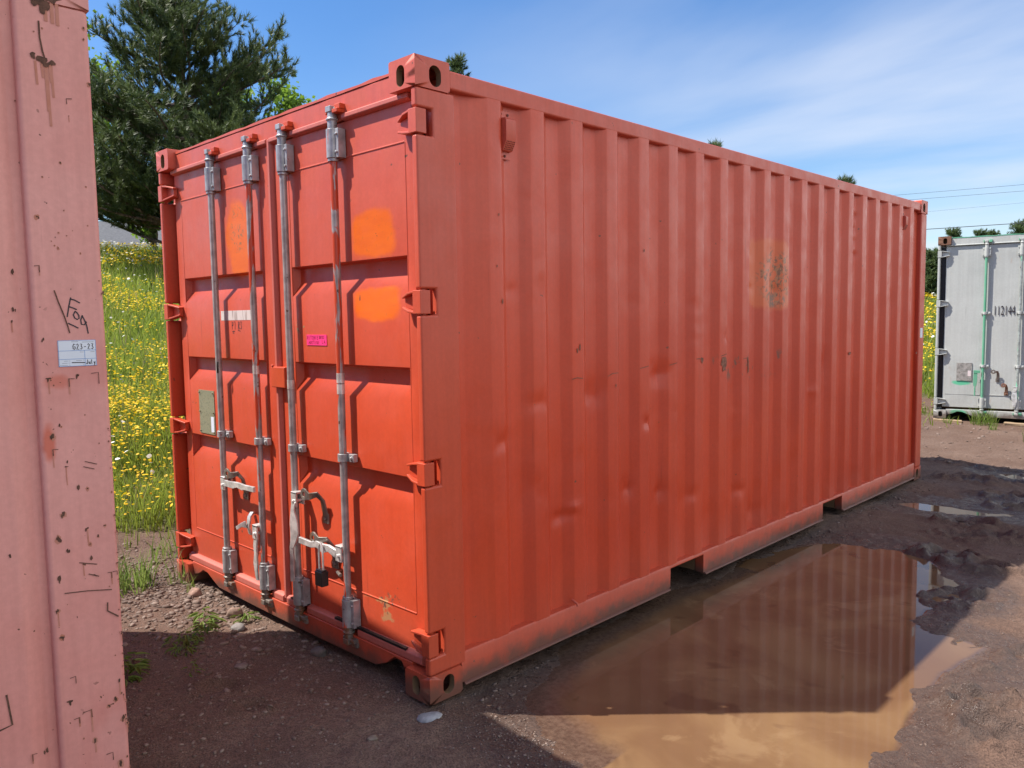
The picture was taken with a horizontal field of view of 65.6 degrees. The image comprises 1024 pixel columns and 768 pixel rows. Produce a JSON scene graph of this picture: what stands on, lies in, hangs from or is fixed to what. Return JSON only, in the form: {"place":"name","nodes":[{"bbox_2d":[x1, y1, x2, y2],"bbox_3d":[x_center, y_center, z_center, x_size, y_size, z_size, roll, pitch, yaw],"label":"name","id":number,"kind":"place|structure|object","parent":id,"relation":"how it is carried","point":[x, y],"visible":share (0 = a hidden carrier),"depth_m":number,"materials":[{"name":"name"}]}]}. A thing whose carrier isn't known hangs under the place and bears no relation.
{"place":"outdoors","nodes":[
{"label":"outdoors","id":0,"kind":"place"},
{"bbox_2d":[86,0,1023,249],"label":"sky","id":1,"kind":"structure","parent":0,"point":[899,97],"materials":[{"name":"blue"}]},
{"bbox_2d":[106,267,1023,767],"bbox_3d":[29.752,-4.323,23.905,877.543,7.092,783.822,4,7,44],"label":"ground","id":2,"kind":"structure","parent":0,"point":[976,733],"depth_m":3.56,"materials":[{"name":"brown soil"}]},
{"bbox_2d":[0,0,130,767],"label":"shipping container","id":3,"kind":"object","parent":2,"relation":"on","point":[63,700],"visible":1,"depth_m":2.27,"materials":[{"name":"pink metal"}]},
{"bbox_2d":[86,9,129,158],"bbox_3d":[-14.457,-8.176,25.935,5.225,8.092,4.790,1,5,18],"label":"maple tree","id":4,"kind":"object","parent":2,"relation":"on","point":[100,56],"depth_m":25.25,"materials":[{"name":"green plant"}]},
{"bbox_2d":[98,221,161,248],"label":"house","id":5,"kind":"structure","parent":2,"relation":"on","point":[107,233],"depth_m":35.31,"materials":[{"name":"beige"}]},
{"bbox_2d":[123,652,150,685],"bbox_3d":[-1.807,1.286,3.585,0.336,0.098,0.358,4,7,44],"label":"weed plant","id":6,"kind":"object","parent":2,"relation":"on","point":[138,667],"visible":0.36,"depth_m":3.57,"materials":[{"name":"green plant"}]},
{"bbox_2d":[127,224,160,252],"bbox_3d":[-13.504,-6.256,29.701,1.974,3.222,2.264,-1,5,-5],"label":"maple tree","id":7,"kind":"object","parent":2,"relation":"on","point":[146,231],"visible":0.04,"depth_m":29.64,"materials":[{"name":"green plant"}]},
{"bbox_2d":[118,546,180,597],"bbox_3d":[-2.326,1.093,4.753,0.631,0.305,0.482,0,5,15],"label":"weed plant","id":8,"kind":"object","parent":2,"relation":"on","point":[136,577],"visible":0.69,"depth_m":4.76,"materials":[{"name":"green plant"}]},
{"bbox_2d":[147,521,177,562],"bbox_3d":[-2.328,1.067,5.445,0.354,0.235,0.462,-3,5,-24],"label":"weed plant","id":9,"kind":"object","parent":2,"relation":"on","point":[163,549],"visible":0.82,"depth_m":5.37,"materials":[{"name":"green plant"}]},
{"bbox_2d":[151,549,188,584],"bbox_3d":[-2.022,1.088,4.871,0.238,0.285,0.332,1,5,25],"label":"weed plant","id":10,"kind":"object","parent":2,"relation":"on","point":[179,576],"visible":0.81,"depth_m":4.87,"materials":[{"name":"green plant"}]},
{"bbox_2d":[164,637,199,656],"bbox_3d":[-1.587,1.251,3.820,0.158,0.107,0.167,-1,5,-1],"label":"weed plant","id":11,"kind":"object","parent":2,"relation":"on","point":[189,649],"visible":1,"depth_m":3.79,"materials":[{"name":"green plant"}]},
{"bbox_2d":[161,630,205,649],"bbox_3d":[-1.636,1.261,3.955,0.223,0.077,0.206,4,7,44],"label":"weed plant","id":12,"kind":"object","parent":2,"relation":"on","point":[187,638],"visible":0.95,"depth_m":3.92,"materials":[{"name":"green plant"}]},
{"bbox_2d":[183,570,195,592],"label":"weed plant","id":13,"kind":"object","parent":2,"relation":"on","point":[188,588],"visible":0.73,"depth_m":4.71,"materials":[{"name":"green plant"}]},
{"bbox_2d":[180,657,204,676],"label":"weed plant","id":14,"kind":"object","parent":2,"relation":"on","point":[196,665],"visible":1,"depth_m":3.59,"materials":[{"name":"green plant"}]},
{"bbox_2d":[87,0,299,243],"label":"pine tree","id":15,"kind":"object","parent":2,"relation":"on","point":[127,181],"visible":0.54,"depth_m":20.24,"materials":[{"name":"green plant"}]},
{"bbox_2d":[188,587,201,596],"bbox_3d":[-1.851,1.222,4.636,0.086,0.065,0.063,-4,9,27],"label":"rock","id":16,"kind":"object","parent":2,"relation":"on","point":[195,592],"visible":0.91,"depth_m":4.62,"materials":[{"name":"stone"}]},
{"bbox_2d":[186,606,226,630],"bbox_3d":[-1.621,1.228,4.179,0.210,0.113,0.201,4,7,44],"label":"weed plant","id":17,"kind":"object","parent":2,"relation":"on","point":[200,615],"visible":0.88,"depth_m":4.16,"materials":[{"name":"green plant"}]},
{"bbox_2d":[192,619,220,636],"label":"weed plant","id":18,"kind":"object","parent":2,"relation":"on","point":[210,624],"visible":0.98,"depth_m":4.05,"materials":[{"name":"green plant"}]},
{"bbox_2d":[226,607,243,617],"bbox_3d":[-1.514,1.249,4.330,0.081,0.069,0.073,1,5,19],"label":"rock","id":19,"kind":"object","parent":2,"relation":"on","point":[233,611],"visible":0.88,"depth_m":4.30,"materials":[{"name":"stone"}]},
{"bbox_2d":[230,623,244,630],"bbox_3d":[-1.428,1.266,4.133,0.080,0.042,0.062,-5,10,10],"label":"rock","id":20,"kind":"object","parent":2,"relation":"on","point":[239,626],"visible":0.94,"depth_m":4.11,"materials":[{"name":"stone"}]},
{"bbox_2d":[234,662,247,668],"bbox_3d":[-1.244,1.294,3.647,0.067,0.022,0.049,-4,9,16],"label":"rock","id":21,"kind":"object","parent":2,"relation":"on","point":[243,665],"visible":1,"depth_m":3.63,"materials":[{"name":"stone"}]},
{"bbox_2d":[231,609,261,622],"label":"weed plant","id":22,"kind":"object","parent":2,"relation":"on","point":[246,617],"visible":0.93,"depth_m":4.22,"materials":[{"name":"green plant"}]},
{"bbox_2d":[209,72,316,126],"bbox_3d":[-8.892,-7.716,28.111,4.513,6.966,5.085,4,7,44],"label":"maple tree","id":23,"kind":"object","parent":2,"relation":"on","point":[287,99],"visible":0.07,"depth_m":27.12,"materials":[{"name":"green plant"}]},
{"bbox_2d":[310,646,326,656],"bbox_3d":[-0.922,1.284,3.792,0.090,0.058,0.064,-3,8,33],"label":"rock","id":24,"kind":"object","parent":2,"relation":"on","point":[319,651],"visible":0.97,"depth_m":3.77,"materials":[{"name":"stone"}]},
{"bbox_2d":[368,735,377,740],"bbox_3d":[-0.528,1.347,3.020,0.046,0.017,0.035,-3,8,39],"label":"rock","id":25,"kind":"object","parent":2,"relation":"on","point":[372,738],"visible":1,"depth_m":3.01,"materials":[{"name":"stone"}]},
{"bbox_2d":[417,711,442,722],"bbox_3d":[-0.330,1.336,3.180,0.102,0.028,0.071,-5,10,2],"label":"rock","id":26,"kind":"object","parent":2,"relation":"on","point":[427,717],"visible":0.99,"depth_m":3.17,"materials":[{"name":"stone"}]},
{"bbox_2d":[444,52,470,76],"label":"pine tree","id":27,"kind":"object","parent":2,"relation":"on","point":[457,63],"visible":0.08,"depth_m":40.40,"materials":[{"name":"green plant"}]},
{"bbox_2d":[99,241,936,514],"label":"yellow flowers","id":28,"kind":"object","parent":2,"relation":"on","point":[114,371],"visible":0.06,"depth_m":9.27,"materials":[{"name":"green plant"}]},
{"bbox_2d":[100,245,935,523],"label":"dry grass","id":29,"kind":"structure","parent":2,"relation":"on","point":[166,356],"depth_m":10.83,"materials":[{"name":"yellow plant"}]},
{"bbox_2d":[101,241,935,473],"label":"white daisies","id":30,"kind":"object","parent":2,"relation":"on","point":[149,456],"visible":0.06,"depth_m":11.09,"materials":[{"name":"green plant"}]},
{"bbox_2d":[102,241,936,344],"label":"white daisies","id":31,"kind":"object","parent":2,"relation":"on","point":[160,258],"visible":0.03,"depth_m":25.59,"materials":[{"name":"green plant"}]},
{"bbox_2d":[100,243,958,549],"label":"grass","id":32,"kind":"structure","parent":2,"relation":"on","point":[148,319],"depth_m":9.70,"materials":[{"name":"green plant"}]},
{"bbox_2d":[156,53,927,705],"bbox_3d":[0.887,-0.241,6.129,2.486,2.591,6.087,4,7,44],"label":"shipping container","id":33,"kind":"object","parent":2,"relation":"on","point":[472,379],"visible":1,"depth_m":3.96,"materials":[{"name":"red metal"}]},
{"bbox_2d":[158,139,286,601],"bbox_3d":[-1.623,-0.067,4.446,1.232,2.357,0.136,4,7,44],"label":"door","id":34,"kind":"structure","parent":33,"relation":"in","point":[195,311],"depth_m":4.42,"materials":[{"name":"red paint"}]},
{"bbox_2d":[315,542,328,586],"bbox_3d":[-0.892,0.840,3.712,0.060,0.207,0.038,4,7,44],"label":"padlock","id":35,"kind":"object","parent":33,"relation":"hanging from","point":[321,577],"visible":1,"depth_m":3.70,"materials":[{"name":"metal"}]},
{"bbox_2d":[266,92,438,666],"bbox_3d":[-0.755,-0.010,3.603,1.222,2.357,0.135,4,7,44],"label":"door","id":36,"kind":"structure","parent":33,"relation":"in","point":[382,303],"depth_m":3.54,"materials":[{"name":"red paint"}]},
{"bbox_2d":[706,138,723,146],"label":"pine tree","id":37,"kind":"object","parent":2,"relation":"on","point":[716,143],"visible":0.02,"depth_m":45.39,"materials":[{"name":"green plant"}]},
{"bbox_2d":[525,543,1023,767],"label":"puddle","id":38,"kind":"object","parent":2,"relation":"on","point":[815,655],"visible":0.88,"depth_m":3.65,"materials":[{"name":"liquid"}]},
{"bbox_2d":[836,174,855,183],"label":"pine tree","id":39,"kind":"object","parent":2,"relation":"on","point":[846,179],"visible":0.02,"depth_m":47.01,"materials":[{"name":"green plant"}]},
{"bbox_2d":[925,247,938,296],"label":"spruce tree","id":40,"kind":"object","parent":2,"relation":"on","point":[931,269],"visible":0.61,"depth_m":40.08,"materials":[{"name":"green plant"}]},
{"bbox_2d":[933,418,961,422],"bbox_3d":[6.217,0.526,11.347,0.360,0.034,0.145,4,6,28],"label":"wood plank","id":41,"kind":"object","parent":2,"relation":"on","point":[941,420],"visible":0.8,"depth_m":11.33,"materials":[{"name":"beige wood"}]},
{"bbox_2d":[944,226,962,237],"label":"spruce tree","id":42,"kind":"object","parent":2,"relation":"on","point":[955,232],"visible":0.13,"depth_m":63.74,"materials":[{"name":"green plant"}]},
{"bbox_2d":[898,503,1014,516],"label":"puddle","id":43,"kind":"object","parent":2,"relation":"on","point":[943,509],"visible":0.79,"depth_m":6.54,"materials":[{"name":"liquid"}]},
{"bbox_2d":[933,233,1023,418],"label":"shipping container","id":44,"kind":"object","parent":2,"relation":"on","point":[979,356],"visible":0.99,"depth_m":11.16,"materials":[{"name":"white metal"}]},
{"bbox_2d":[934,241,1023,409],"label":"door","id":45,"kind":"structure","parent":44,"relation":"in","point":[962,297],"depth_m":11.17,"materials":[{"name":"grey paint"}]},
{"bbox_2d":[970,227,988,236],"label":"spruce tree","id":46,"kind":"object","parent":2,"relation":"on","point":[979,232],"visible":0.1,"depth_m":69.76,"materials":[{"name":"green plant"}]},
{"bbox_2d":[963,406,998,425],"bbox_3d":[6.566,0.405,11.040,0.520,0.352,0.564,4,7,44],"label":"weed plant","id":47,"kind":"object","parent":2,"relation":"on","point":[978,420],"visible":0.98,"depth_m":11.01,"materials":[{"name":"green plant"}]},
{"bbox_2d":[985,420,997,430],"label":"weed plant","id":48,"kind":"object","parent":2,"relation":"on","point":[991,428],"visible":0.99,"depth_m":10.57,"materials":[{"name":"green plant"}]},
{"bbox_2d":[987,229,1001,234],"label":"spruce tree","id":49,"kind":"object","parent":2,"relation":"on","point":[992,232],"visible":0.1,"depth_m":74.35,"materials":[{"name":"green plant"}]},
{"bbox_2d":[998,474,1023,478],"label":"puddle","id":50,"kind":"object","parent":2,"relation":"on","point":[1012,476],"visible":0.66,"depth_m":7.80,"materials":[{"name":"liquid"}]},
{"bbox_2d":[1003,422,1023,426],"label":"wood plank","id":51,"kind":"object","parent":2,"relation":"on","point":[1013,424],"visible":1,"depth_m":10.92,"materials":[{"name":"beige wood"}]},
{"bbox_2d":[1006,219,1023,234],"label":"spruce tree","id":52,"kind":"object","parent":2,"relation":"on","point":[1018,229],"visible":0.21,"depth_m":58.28,"materials":[{"name":"green plant"}]},
{"bbox_2d":[902,184,1023,194],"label":"power cable","id":53,"kind":"object","parent":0,"point":[963,189],"visible":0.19,"depth_m":56.70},
{"bbox_2d":[912,191,1017,199],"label":"power cable","id":54,"kind":"object","parent":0,"point":[966,195],"visible":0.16,"depth_m":56.48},
{"bbox_2d":[926,223,1019,229],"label":"power cable","id":55,"kind":"object","parent":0,"point":[973,226],"visible":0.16,"depth_m":53.02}
]}

